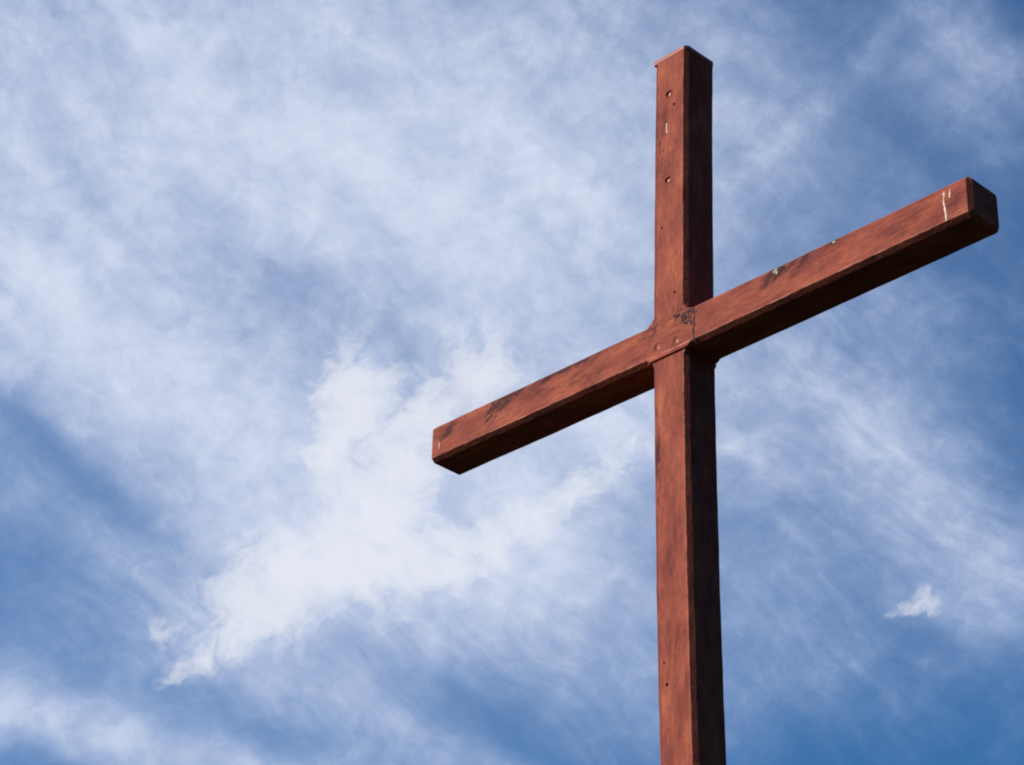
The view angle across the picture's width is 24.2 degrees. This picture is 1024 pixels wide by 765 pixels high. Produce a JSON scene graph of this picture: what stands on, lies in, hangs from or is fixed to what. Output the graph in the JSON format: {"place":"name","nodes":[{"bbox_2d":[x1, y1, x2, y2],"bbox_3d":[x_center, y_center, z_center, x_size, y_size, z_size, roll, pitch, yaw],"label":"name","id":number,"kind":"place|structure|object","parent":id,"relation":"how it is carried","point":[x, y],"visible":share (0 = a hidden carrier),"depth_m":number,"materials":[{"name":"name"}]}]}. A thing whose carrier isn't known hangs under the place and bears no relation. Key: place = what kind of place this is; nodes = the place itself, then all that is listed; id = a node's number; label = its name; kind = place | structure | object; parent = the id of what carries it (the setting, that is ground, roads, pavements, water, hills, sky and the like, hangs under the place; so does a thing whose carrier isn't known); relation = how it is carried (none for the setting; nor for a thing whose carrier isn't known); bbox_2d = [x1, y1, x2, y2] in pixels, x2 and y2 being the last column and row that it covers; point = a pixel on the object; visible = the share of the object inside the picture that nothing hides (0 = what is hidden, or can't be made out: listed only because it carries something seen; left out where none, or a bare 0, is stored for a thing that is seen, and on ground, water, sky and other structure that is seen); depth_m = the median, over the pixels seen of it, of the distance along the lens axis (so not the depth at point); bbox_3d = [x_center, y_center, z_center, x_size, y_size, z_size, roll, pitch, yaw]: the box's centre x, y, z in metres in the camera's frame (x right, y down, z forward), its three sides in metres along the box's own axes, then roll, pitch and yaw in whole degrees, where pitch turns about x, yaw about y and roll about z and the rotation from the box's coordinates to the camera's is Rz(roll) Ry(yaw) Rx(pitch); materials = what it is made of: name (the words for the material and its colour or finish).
{"place":"outdoors","nodes":[
{"label":"outdoors","id":0,"kind":"place"},
{"bbox_2d":[0,0,1023,764],"label":"sky","id":1,"kind":"structure","parent":0,"point":[254,254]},
{"bbox_3d":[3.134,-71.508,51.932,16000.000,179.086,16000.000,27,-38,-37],"label":"ground","id":2,"kind":"structure","parent":0,"visible":0},
{"bbox_2d":[432,45,998,764],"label":"wooden cross","id":3,"kind":"object","parent":2,"relation":"on","point":[684,343],"visible":1,"depth_m":10.95,"materials":[{"name":"brown wood"}]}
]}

